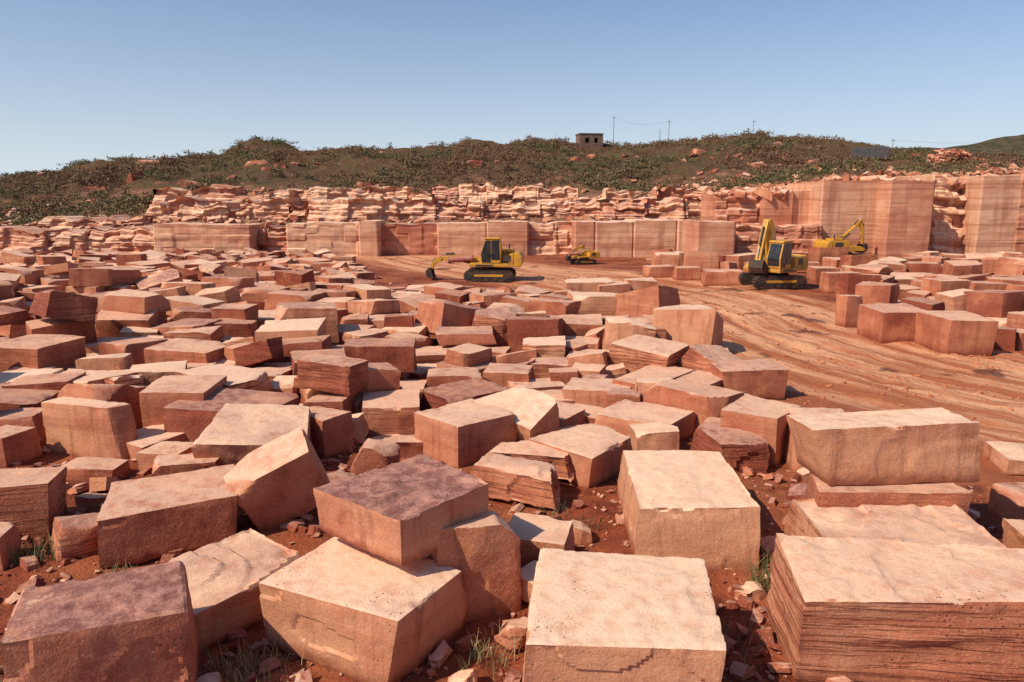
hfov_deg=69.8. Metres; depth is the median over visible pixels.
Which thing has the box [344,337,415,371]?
stone block
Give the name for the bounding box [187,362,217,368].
stone block
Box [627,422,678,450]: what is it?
stone block
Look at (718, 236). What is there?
quarry face
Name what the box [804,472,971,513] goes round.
stone block
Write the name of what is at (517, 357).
stone block
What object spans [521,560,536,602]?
stone block
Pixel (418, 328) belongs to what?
stone block
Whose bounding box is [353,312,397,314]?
boulder
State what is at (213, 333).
stone block
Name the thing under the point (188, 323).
stone block
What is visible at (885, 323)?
stone block
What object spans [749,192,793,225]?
quarry face
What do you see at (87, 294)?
stone block
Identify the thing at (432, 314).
stone block
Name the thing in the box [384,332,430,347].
stone block
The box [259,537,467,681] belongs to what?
stone block
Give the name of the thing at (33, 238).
quarry face
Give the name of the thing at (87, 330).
stone block
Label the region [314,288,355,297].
stone block
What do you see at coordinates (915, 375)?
mud clods
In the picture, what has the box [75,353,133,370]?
stone block
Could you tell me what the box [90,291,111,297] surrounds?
stone block
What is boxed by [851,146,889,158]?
storage container
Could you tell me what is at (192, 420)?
stone block
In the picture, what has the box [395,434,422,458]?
stone block
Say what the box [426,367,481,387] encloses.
stone block
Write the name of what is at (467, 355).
stone block
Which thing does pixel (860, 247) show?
excavator
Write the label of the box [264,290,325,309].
stone block
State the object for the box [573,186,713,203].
rock bench
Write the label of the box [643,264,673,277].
stone block
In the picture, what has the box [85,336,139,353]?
stone block
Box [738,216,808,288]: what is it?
excavator
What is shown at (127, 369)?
stone block
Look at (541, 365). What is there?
stone block
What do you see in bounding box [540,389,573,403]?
stone block
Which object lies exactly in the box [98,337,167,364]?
stone block
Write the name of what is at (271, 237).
quarry face
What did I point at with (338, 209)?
rock bench
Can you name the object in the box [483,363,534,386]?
stone block
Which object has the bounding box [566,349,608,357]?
stone block
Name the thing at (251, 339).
stone block
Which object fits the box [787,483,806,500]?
boulder
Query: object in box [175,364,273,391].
stone block
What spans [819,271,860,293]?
stone block
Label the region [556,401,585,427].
stone block
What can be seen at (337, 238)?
quarry face
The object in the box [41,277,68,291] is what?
stone block
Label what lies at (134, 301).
stone block
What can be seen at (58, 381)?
stone block
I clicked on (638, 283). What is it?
stone block
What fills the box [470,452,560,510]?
boulder
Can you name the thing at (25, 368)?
stone block
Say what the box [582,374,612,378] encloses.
boulder
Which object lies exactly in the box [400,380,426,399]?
stone block
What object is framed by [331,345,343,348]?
stone block
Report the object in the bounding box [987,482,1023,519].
stone block
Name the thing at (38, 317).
stone block
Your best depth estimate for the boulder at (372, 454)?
13.18 m
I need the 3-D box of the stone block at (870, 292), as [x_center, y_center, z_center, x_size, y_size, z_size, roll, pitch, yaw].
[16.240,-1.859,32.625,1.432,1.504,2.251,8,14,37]
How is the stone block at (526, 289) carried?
on the ground at (862, 365)
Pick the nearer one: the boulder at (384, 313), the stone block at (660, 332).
the stone block at (660, 332)
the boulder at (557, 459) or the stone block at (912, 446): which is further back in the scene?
the boulder at (557, 459)
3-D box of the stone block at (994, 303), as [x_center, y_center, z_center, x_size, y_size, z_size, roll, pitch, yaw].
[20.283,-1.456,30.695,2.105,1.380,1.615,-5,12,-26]
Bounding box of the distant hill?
[907,134,1023,154]
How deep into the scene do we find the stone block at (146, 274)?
42.87 m
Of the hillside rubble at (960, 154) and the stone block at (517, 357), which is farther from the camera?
the hillside rubble at (960, 154)
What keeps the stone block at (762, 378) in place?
on the ground at (862, 365)
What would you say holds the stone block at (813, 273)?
on the ground at (862, 365)
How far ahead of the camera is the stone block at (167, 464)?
12.85 m
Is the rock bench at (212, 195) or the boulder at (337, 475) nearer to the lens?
the boulder at (337, 475)
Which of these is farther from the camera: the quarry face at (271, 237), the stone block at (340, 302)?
the quarry face at (271, 237)
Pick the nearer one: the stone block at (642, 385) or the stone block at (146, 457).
the stone block at (146, 457)
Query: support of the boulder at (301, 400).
on the ground at (862, 365)
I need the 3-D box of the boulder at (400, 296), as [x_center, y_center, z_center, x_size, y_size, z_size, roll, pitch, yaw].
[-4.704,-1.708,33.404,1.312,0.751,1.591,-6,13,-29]
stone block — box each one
[0,267,44,285]
[0,279,11,300]
[0,305,26,325]
[0,334,85,371]
[0,368,63,383]
[0,383,59,410]
[0,407,46,447]
[0,425,42,467]
[0,466,67,538]
[0,522,21,571]
[0,561,201,681]
[1,372,85,389]
[3,366,56,371]
[14,283,27,291]
[17,285,62,292]
[26,318,96,343]
[29,289,97,322]
[30,291,75,319]
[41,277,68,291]
[41,397,137,458]
[57,384,147,427]
[60,457,130,484]
[61,368,137,383]
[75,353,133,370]
[79,292,101,295]
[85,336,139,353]
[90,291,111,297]
[91,266,141,285]
[95,288,148,319]
[95,306,167,336]
[96,464,237,568]
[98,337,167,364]
[102,289,170,314]
[104,374,143,385]
[109,366,130,371]
[126,424,186,459]
[129,360,186,385]
[134,268,182,288]
[136,441,193,472]
[139,375,226,427]
[140,335,170,339]
[142,272,180,276]
[144,338,227,363]
[152,318,221,335]
[152,453,220,476]
[160,282,215,294]
[163,326,224,341]
[163,387,298,441]
[165,295,225,315]
[168,528,300,652]
[170,307,211,321]
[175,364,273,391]
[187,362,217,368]
[191,403,311,465]
[195,286,241,303]
[201,276,254,288]
[210,303,257,329]
[212,318,256,337]
[217,359,257,367]
[223,266,258,281]
[223,337,243,344]
[224,426,329,531]
[226,336,255,345]
[233,337,283,366]
[238,301,264,309]
[239,284,290,292]
[241,287,278,302]
[251,362,291,368]
[254,367,292,381]
[255,318,325,341]
[258,310,275,328]
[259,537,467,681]
[260,335,331,363]
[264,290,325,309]
[275,302,338,344]
[290,348,345,375]
[293,353,367,396]
[299,388,319,400]
[303,391,357,413]
[309,406,353,456]
[313,454,488,565]
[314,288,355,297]
[315,297,357,313]
[316,283,350,289]
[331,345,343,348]
[338,324,374,344]
[342,284,390,299]
[342,328,387,344]
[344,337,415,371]
[344,351,416,380]
[347,298,399,313]
[355,386,401,413]
[358,362,400,392]
[362,389,419,443]
[368,313,408,328]
[371,434,399,442]
[383,323,429,338]
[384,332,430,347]
[391,293,405,296]
[393,291,423,293]
[395,294,435,313]
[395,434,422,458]
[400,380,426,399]
[401,310,416,322]
[414,398,516,467]
[415,298,484,334]
[415,345,454,363]
[417,363,436,368]
[420,377,509,410]
[424,282,465,295]
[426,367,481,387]
[430,511,520,621]
[435,326,496,344]
[436,361,491,378]
[443,343,491,366]
[462,288,482,292]
[469,292,516,306]
[472,387,559,441]
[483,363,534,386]
[485,346,510,355]
[491,349,535,363]
[499,295,531,311]
[506,316,565,352]
[507,378,564,390]
[508,512,574,567]
[514,285,550,294]
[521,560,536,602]
[522,548,725,681]
[523,336,565,356]
[527,298,580,314]
[529,356,570,377]
[529,423,632,488]
[539,294,570,299]
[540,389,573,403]
[546,314,602,335]
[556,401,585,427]
[559,425,578,429]
[562,377,630,407]
[563,278,614,291]
[565,336,599,348]
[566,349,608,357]
[567,291,618,315]
[567,351,608,366]
[572,362,605,377]
[574,403,603,423]
[594,399,695,440]
[598,281,629,292]
[601,314,629,324]
[606,388,641,406]
[607,334,689,373]
[612,365,693,388]
[615,285,680,316]
[617,450,759,570]
[622,277,656,290]
[626,316,665,338]
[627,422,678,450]
[634,377,671,401]
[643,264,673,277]
[643,379,743,429]
[653,304,723,346]
[672,266,700,280]
[674,370,721,386]
[676,344,740,371]
[701,269,742,285]
[709,359,789,398]
[720,394,800,466]
[766,533,1023,681]
[784,407,844,471]
[784,499,1005,547]
[786,407,979,485]
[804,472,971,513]
[806,266,839,281]
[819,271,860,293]
[835,294,862,327]
[850,264,892,274]
[855,281,899,303]
[857,303,926,343]
[890,272,931,279]
[894,276,918,284]
[898,285,920,299]
[900,297,944,310]
[915,311,998,355]
[920,278,970,295]
[964,290,1023,317]
[969,281,1012,289]
[983,441,1023,474]
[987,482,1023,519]
[1002,518,1023,548]
[1006,311,1023,328]
[1015,329,1023,350]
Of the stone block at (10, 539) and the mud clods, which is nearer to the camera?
the stone block at (10, 539)
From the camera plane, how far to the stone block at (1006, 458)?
14.08 m
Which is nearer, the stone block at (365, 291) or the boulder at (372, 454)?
the boulder at (372, 454)
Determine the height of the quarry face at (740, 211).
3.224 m
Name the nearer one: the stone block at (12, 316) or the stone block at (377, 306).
the stone block at (12, 316)
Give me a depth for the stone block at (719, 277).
43.18 m
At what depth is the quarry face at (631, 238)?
64.58 m
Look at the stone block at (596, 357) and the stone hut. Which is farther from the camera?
the stone hut
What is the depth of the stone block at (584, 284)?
33.38 m
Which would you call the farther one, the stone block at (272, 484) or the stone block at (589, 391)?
the stone block at (589, 391)
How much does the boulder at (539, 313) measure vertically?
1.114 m
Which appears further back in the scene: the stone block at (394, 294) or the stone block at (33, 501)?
the stone block at (394, 294)
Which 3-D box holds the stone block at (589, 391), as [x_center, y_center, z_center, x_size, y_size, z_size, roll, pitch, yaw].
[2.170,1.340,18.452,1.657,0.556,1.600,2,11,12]
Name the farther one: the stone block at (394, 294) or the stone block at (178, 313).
the stone block at (394, 294)
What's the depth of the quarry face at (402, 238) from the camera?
67.28 m
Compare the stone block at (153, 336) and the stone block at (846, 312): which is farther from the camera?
the stone block at (846, 312)
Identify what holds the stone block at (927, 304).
on the ground at (862, 365)
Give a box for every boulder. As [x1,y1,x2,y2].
[51,513,98,560]
[86,353,98,356]
[299,393,304,403]
[327,470,354,481]
[340,312,369,324]
[350,438,399,474]
[352,413,368,443]
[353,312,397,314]
[391,294,415,299]
[447,668,478,681]
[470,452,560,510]
[472,306,518,345]
[486,302,525,312]
[489,440,574,482]
[495,617,527,651]
[518,311,545,316]
[518,359,535,364]
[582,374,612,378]
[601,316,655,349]
[690,417,769,474]
[728,581,766,600]
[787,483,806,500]
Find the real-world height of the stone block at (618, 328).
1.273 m
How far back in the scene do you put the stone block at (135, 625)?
7.13 m
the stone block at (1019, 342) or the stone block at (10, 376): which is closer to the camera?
the stone block at (10, 376)
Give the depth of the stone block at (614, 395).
17.34 m
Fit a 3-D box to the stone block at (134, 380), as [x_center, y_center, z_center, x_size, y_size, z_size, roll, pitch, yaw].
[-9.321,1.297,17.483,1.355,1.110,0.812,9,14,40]
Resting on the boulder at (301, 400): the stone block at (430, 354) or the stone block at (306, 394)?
the stone block at (306, 394)
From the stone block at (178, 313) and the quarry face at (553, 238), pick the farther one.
the quarry face at (553, 238)
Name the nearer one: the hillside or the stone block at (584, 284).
the stone block at (584, 284)
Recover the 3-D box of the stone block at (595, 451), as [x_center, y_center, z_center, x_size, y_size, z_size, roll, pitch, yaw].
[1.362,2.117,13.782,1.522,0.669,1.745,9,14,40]
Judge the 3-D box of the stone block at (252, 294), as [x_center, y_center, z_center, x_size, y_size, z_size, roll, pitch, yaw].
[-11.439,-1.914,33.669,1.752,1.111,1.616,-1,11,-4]
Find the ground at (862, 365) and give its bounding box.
[0,255,1023,681]
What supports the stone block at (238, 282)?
on the ground at (862, 365)
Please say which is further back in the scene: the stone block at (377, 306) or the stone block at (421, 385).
the stone block at (377, 306)
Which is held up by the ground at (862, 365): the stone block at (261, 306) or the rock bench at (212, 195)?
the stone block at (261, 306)
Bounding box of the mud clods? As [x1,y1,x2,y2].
[514,274,1023,438]
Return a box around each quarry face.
[0,225,65,252]
[45,226,153,253]
[153,222,264,253]
[257,224,286,252]
[286,221,358,255]
[358,220,385,256]
[381,222,438,254]
[437,220,528,255]
[529,221,571,254]
[569,218,685,256]
[681,220,735,254]
[700,193,759,225]
[734,224,761,253]
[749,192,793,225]
[758,222,822,253]
[773,191,809,224]
[787,180,882,254]
[872,180,935,257]
[893,174,966,253]
[948,175,1021,252]
[1003,174,1023,252]
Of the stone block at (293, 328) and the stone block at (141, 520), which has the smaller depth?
the stone block at (141, 520)
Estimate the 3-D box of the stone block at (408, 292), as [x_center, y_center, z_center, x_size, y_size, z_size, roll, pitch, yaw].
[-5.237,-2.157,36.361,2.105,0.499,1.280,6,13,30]
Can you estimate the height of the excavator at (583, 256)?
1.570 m
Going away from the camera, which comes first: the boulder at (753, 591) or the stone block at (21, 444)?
the boulder at (753, 591)
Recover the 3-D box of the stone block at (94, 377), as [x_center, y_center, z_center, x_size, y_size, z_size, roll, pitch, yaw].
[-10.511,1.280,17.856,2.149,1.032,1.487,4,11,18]
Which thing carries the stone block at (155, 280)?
on the ground at (862, 365)
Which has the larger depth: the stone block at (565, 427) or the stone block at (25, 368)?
the stone block at (25, 368)
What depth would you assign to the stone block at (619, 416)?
15.87 m
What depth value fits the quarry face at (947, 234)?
63.26 m
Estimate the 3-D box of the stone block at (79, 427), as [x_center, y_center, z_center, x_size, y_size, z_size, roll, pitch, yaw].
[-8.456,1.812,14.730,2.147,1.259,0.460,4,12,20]
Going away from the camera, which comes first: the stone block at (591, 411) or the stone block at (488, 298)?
the stone block at (591, 411)
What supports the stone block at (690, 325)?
on the ground at (862, 365)
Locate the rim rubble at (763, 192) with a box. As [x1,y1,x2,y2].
[704,173,1020,201]
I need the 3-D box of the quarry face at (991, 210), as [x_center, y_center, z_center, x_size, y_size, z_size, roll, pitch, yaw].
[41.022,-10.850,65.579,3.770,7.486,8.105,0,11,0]
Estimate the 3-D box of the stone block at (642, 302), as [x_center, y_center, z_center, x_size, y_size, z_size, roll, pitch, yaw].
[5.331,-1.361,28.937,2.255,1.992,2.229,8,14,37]
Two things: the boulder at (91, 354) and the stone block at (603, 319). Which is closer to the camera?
the boulder at (91, 354)
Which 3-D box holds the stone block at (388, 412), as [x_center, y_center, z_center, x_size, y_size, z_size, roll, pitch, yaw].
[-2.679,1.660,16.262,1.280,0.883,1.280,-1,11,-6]
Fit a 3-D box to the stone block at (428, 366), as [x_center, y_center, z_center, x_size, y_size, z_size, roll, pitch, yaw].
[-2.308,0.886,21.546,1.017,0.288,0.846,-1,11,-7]
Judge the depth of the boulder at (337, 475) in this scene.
12.32 m
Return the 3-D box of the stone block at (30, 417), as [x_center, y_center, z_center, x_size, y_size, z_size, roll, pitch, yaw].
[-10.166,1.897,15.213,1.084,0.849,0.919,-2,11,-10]
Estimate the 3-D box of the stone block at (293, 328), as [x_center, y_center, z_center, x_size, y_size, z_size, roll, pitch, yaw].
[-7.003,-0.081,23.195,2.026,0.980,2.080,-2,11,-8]
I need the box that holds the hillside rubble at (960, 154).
[0,141,1023,228]
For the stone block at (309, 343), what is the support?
on the ground at (862, 365)
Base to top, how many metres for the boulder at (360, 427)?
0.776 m
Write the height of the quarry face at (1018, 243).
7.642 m
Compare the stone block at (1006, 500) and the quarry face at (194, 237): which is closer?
the stone block at (1006, 500)
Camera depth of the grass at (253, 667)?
8.24 m
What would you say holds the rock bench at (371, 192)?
on the hillside
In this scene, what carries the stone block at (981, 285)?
on the ground at (862, 365)
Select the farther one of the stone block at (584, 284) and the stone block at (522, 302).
the stone block at (584, 284)
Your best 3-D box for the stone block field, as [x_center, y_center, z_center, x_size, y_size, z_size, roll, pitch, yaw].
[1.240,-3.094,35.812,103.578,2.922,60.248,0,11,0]
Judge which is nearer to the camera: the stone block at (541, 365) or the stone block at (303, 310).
the stone block at (541, 365)
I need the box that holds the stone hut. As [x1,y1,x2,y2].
[568,133,603,148]
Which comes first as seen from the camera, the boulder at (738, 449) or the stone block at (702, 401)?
the boulder at (738, 449)
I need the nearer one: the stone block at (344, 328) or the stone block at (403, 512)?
the stone block at (403, 512)
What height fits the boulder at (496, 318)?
1.445 m
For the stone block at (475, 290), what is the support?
on the ground at (862, 365)
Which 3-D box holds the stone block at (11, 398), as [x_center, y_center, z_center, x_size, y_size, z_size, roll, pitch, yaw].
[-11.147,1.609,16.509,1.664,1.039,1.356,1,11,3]
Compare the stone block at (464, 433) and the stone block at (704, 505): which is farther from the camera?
the stone block at (464, 433)
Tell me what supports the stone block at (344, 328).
on the ground at (862, 365)
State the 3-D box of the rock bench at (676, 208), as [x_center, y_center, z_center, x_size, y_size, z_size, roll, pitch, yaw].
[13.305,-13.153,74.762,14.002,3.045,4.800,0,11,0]
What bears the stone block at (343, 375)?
on the stone block at (332, 400)
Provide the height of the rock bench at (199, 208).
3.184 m
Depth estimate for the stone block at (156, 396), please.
15.31 m
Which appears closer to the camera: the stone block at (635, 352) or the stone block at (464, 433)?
the stone block at (464, 433)
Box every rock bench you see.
[38,215,152,229]
[145,196,299,222]
[152,187,295,206]
[287,186,434,205]
[288,197,438,222]
[432,182,577,202]
[432,198,576,218]
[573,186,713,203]
[574,197,700,219]
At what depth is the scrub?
104.15 m
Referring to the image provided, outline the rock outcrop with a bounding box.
[62,142,1015,190]
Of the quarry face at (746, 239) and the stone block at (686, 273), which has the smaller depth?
the stone block at (686, 273)
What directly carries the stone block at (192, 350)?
on the ground at (862, 365)
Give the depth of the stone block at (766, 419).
14.11 m
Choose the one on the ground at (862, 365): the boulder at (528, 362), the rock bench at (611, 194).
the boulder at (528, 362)
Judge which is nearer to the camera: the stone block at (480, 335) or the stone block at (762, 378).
the stone block at (762, 378)
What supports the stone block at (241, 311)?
on the ground at (862, 365)
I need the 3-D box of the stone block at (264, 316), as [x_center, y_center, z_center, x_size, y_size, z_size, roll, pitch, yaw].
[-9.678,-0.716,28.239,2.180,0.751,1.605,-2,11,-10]
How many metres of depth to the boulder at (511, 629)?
8.33 m
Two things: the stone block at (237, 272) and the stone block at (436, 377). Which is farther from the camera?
the stone block at (237, 272)
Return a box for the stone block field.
[0,247,1023,681]
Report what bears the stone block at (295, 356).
on the ground at (862, 365)
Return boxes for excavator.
[426,237,523,281]
[565,245,599,264]
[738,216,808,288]
[813,217,867,254]
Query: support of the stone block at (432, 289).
on the stone block
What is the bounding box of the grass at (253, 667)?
[0,498,771,681]
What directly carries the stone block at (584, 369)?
on the ground at (862, 365)
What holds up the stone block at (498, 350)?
on the ground at (862, 365)
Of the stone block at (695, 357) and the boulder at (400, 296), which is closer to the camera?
the stone block at (695, 357)
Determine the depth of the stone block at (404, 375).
20.34 m
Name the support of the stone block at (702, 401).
on the ground at (862, 365)
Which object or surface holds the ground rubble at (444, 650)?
on the ground at (862, 365)
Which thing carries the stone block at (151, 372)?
on the ground at (862, 365)
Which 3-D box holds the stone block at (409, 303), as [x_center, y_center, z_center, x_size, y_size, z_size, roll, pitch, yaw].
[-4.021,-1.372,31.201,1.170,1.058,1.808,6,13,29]
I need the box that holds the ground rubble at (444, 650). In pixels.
[0,276,1003,681]
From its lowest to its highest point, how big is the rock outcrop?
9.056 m
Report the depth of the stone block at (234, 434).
13.68 m
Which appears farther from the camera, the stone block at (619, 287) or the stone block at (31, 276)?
the stone block at (31, 276)
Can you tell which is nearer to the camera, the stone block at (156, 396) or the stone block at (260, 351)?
the stone block at (156, 396)
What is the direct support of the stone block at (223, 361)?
on the ground at (862, 365)
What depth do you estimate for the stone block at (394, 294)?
35.03 m
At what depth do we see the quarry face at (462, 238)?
66.44 m
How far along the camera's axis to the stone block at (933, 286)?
33.73 m
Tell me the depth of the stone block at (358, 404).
16.43 m
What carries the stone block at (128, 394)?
on the ground at (862, 365)
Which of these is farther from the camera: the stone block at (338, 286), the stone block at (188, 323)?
the stone block at (338, 286)
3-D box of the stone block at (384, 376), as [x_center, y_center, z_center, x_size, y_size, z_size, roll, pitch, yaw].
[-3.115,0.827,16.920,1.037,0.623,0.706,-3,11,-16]
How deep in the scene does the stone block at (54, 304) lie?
22.24 m
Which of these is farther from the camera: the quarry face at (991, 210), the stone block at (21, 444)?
the quarry face at (991, 210)
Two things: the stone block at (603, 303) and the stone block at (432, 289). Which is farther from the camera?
the stone block at (432, 289)
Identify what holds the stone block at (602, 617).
on the ground at (862, 365)
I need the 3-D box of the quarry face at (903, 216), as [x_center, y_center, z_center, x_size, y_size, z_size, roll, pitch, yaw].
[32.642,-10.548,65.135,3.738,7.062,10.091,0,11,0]
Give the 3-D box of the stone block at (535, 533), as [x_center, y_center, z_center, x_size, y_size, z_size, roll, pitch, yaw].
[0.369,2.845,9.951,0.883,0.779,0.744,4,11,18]
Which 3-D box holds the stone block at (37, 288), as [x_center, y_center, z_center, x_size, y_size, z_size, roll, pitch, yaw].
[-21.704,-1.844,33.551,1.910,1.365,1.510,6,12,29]
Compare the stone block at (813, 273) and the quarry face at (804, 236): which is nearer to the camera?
the stone block at (813, 273)
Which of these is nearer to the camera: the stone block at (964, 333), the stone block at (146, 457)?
the stone block at (146, 457)
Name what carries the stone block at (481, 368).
on the ground at (862, 365)
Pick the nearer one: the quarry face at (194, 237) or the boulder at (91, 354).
the boulder at (91, 354)
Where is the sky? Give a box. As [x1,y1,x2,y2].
[0,0,1023,176]
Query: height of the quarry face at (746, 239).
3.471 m
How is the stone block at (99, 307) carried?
on the ground at (862, 365)
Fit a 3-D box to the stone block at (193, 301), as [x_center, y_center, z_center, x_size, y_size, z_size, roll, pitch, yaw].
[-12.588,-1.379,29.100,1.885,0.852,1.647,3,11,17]
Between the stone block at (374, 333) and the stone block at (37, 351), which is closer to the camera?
the stone block at (37, 351)
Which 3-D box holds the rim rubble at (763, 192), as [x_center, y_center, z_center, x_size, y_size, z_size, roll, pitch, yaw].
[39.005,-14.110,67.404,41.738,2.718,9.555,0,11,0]
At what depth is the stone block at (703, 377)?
18.72 m
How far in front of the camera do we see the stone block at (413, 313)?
29.67 m
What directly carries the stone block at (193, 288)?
on the ground at (862, 365)
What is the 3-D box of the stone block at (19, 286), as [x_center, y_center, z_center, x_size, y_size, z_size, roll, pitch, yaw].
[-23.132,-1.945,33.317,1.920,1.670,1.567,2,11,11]
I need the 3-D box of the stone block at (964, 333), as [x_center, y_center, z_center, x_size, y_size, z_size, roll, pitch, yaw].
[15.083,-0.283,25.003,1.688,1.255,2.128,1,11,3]
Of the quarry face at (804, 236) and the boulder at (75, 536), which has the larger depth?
the quarry face at (804, 236)
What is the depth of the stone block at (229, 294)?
31.25 m
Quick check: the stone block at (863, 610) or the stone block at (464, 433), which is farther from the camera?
the stone block at (464, 433)
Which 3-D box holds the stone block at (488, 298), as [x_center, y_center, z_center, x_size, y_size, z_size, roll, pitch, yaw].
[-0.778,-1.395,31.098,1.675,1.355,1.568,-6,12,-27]
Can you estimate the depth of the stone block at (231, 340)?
23.89 m
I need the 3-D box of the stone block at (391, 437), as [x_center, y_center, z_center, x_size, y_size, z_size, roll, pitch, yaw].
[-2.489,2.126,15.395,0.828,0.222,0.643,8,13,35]
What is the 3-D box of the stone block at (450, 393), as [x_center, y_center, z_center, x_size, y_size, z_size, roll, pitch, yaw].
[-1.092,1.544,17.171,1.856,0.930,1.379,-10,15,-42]
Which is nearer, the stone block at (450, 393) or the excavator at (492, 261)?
the stone block at (450, 393)
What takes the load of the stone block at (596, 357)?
on the stone block at (541, 365)
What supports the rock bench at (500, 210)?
on the hillside
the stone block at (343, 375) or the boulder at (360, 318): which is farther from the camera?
the boulder at (360, 318)
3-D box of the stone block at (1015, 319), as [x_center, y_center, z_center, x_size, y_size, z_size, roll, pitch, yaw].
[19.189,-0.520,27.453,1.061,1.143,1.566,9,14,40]
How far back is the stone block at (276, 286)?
35.32 m
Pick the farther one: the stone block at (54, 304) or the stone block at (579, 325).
the stone block at (579, 325)
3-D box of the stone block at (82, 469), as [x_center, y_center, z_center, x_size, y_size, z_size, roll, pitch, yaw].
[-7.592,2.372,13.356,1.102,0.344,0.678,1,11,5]
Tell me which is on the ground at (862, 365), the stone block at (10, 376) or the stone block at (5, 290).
the stone block at (10, 376)
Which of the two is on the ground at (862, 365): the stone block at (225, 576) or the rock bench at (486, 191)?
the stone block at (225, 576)
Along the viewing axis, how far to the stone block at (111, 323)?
24.73 m
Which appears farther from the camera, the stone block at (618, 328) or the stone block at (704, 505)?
the stone block at (618, 328)
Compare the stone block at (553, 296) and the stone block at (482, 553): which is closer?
the stone block at (482, 553)
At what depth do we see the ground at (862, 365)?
19.22 m
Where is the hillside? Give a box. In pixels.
[0,133,1023,227]
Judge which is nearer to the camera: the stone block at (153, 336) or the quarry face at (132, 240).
the stone block at (153, 336)
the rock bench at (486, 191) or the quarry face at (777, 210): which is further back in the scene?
the rock bench at (486, 191)
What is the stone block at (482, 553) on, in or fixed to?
on the ground at (862, 365)
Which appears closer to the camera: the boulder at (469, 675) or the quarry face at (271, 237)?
the boulder at (469, 675)
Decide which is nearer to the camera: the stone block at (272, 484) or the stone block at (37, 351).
the stone block at (272, 484)
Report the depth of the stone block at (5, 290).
29.00 m
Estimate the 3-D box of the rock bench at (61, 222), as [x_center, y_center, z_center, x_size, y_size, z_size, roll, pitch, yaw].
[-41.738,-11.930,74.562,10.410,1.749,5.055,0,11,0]
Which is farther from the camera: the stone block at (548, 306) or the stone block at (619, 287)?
the stone block at (619, 287)
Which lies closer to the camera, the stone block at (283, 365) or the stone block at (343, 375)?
the stone block at (343, 375)
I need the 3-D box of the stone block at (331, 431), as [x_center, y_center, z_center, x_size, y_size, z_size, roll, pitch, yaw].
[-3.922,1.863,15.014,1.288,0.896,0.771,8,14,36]
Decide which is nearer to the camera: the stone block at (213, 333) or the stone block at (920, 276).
the stone block at (213, 333)
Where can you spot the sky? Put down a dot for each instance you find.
(89, 80)
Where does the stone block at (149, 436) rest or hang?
on the ground at (862, 365)
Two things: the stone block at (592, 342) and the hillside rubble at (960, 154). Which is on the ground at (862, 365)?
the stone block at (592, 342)
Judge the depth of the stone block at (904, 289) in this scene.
35.45 m
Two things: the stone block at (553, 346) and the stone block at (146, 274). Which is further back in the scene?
the stone block at (146, 274)
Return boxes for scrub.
[0,128,1023,227]
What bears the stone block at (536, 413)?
on the ground at (862, 365)
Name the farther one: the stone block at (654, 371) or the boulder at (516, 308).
the boulder at (516, 308)
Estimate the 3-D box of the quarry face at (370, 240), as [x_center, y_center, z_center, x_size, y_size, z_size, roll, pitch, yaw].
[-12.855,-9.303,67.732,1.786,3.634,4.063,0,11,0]
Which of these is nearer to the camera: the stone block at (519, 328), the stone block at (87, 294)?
the stone block at (519, 328)
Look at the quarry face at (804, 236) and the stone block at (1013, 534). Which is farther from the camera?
the quarry face at (804, 236)
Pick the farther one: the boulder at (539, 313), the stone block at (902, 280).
the stone block at (902, 280)
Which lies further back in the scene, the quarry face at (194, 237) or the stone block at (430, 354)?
the quarry face at (194, 237)
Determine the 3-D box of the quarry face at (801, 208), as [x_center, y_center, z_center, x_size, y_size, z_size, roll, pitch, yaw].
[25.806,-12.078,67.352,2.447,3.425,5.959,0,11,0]
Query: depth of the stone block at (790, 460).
14.12 m
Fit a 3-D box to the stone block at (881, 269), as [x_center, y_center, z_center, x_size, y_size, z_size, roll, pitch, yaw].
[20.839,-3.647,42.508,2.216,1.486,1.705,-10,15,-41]
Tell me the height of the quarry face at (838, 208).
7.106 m
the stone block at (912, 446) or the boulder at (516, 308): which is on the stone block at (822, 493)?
the stone block at (912, 446)
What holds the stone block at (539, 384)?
on the ground at (862, 365)
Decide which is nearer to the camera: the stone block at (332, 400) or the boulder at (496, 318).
the stone block at (332, 400)
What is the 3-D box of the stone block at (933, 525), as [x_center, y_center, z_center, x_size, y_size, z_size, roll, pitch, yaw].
[4.998,2.785,9.695,2.267,0.977,1.815,1,11,4]
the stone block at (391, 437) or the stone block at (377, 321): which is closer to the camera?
the stone block at (391, 437)
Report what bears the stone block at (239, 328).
on the ground at (862, 365)
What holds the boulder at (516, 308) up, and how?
on the ground at (862, 365)
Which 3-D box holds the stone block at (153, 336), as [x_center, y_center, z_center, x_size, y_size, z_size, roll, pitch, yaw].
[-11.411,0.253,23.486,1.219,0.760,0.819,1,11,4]
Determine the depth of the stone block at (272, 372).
19.17 m
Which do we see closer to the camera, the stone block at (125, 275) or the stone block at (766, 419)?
the stone block at (766, 419)
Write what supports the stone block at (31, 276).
on the ground at (862, 365)

